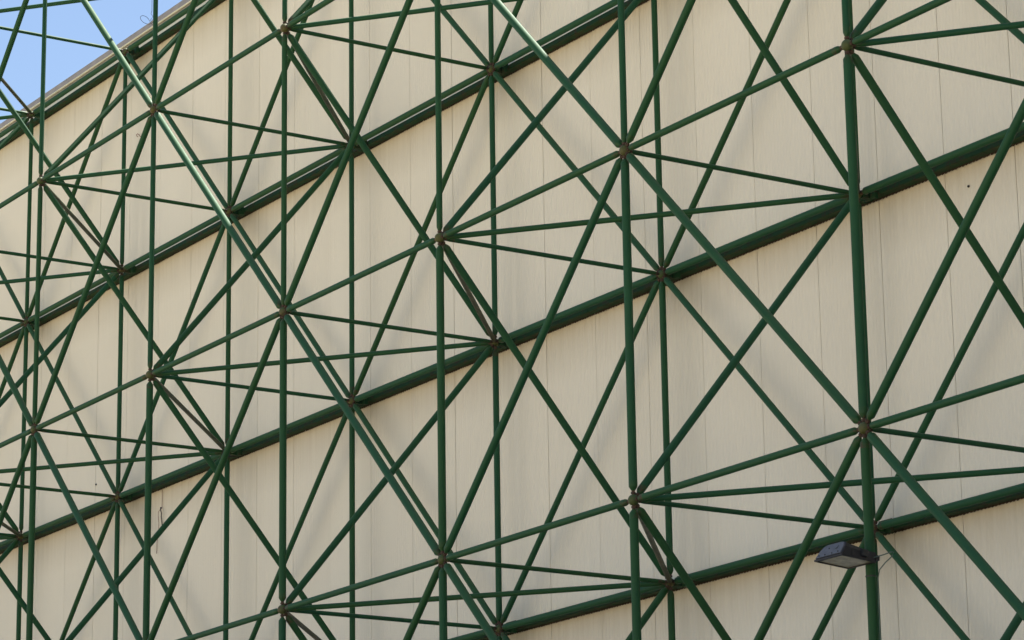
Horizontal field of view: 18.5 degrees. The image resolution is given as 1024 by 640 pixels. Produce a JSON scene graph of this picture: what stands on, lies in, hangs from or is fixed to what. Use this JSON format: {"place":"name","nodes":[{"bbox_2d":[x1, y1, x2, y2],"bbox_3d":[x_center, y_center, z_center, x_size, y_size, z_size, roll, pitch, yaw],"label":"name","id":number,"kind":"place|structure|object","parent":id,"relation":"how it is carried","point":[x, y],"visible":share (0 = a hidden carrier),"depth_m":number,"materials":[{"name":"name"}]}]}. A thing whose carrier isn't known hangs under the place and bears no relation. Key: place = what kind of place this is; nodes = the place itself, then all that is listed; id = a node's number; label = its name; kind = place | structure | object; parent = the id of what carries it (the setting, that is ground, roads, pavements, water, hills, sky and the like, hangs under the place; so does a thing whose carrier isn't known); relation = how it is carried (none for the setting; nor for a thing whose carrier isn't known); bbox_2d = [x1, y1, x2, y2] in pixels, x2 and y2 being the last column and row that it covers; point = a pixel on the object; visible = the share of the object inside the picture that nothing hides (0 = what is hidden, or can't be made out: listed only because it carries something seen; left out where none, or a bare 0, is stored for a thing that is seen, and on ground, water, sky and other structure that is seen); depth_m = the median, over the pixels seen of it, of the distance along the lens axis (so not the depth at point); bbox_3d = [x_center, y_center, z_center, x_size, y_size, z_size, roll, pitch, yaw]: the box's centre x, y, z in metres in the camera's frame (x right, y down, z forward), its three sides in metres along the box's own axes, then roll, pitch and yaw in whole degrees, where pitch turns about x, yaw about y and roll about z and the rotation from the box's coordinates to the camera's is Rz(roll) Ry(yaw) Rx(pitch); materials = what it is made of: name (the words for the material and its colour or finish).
{"place":"outdoors","nodes":[
{"label":"outdoors","id":0,"kind":"place"},
{"bbox_2d":[0,0,181,123],"label":"sky","id":1,"kind":"structure","parent":0,"point":[121,19],"materials":[{"name":"blue"}]},
{"label":"road","id":2,"kind":"structure","parent":0,"visible":0},
{"bbox_2d":[0,0,1023,639],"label":"space frame","id":3,"kind":"object","parent":2,"relation":"on","point":[626,154],"visible":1,"depth_m":30.50,"materials":[{"name":"green metal"}]},
{"bbox_2d":[814,541,879,568],"bbox_3d":[2.476,1.714,22.874,0.439,0.126,0.320,14,-20,-30],"label":"floodlight","id":4,"kind":"object","parent":3,"relation":"attached to","point":[845,555],"visible":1,"depth_m":22.78,"materials":[{"name":"grey metal"}]},
{"bbox_2d":[874,552,893,639],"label":"power cable","id":5,"kind":"object","parent":4,"relation":"hanging from","point":[878,589],"visible":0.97,"depth_m":22.88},
{"label":"ground","id":6,"kind":"structure","parent":0,"visible":0},
{"bbox_2d":[0,0,1023,639],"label":"industrial building","id":7,"kind":"structure","parent":6,"relation":"on","point":[910,228],"depth_m":32.36,"materials":[{"name":"metal"}]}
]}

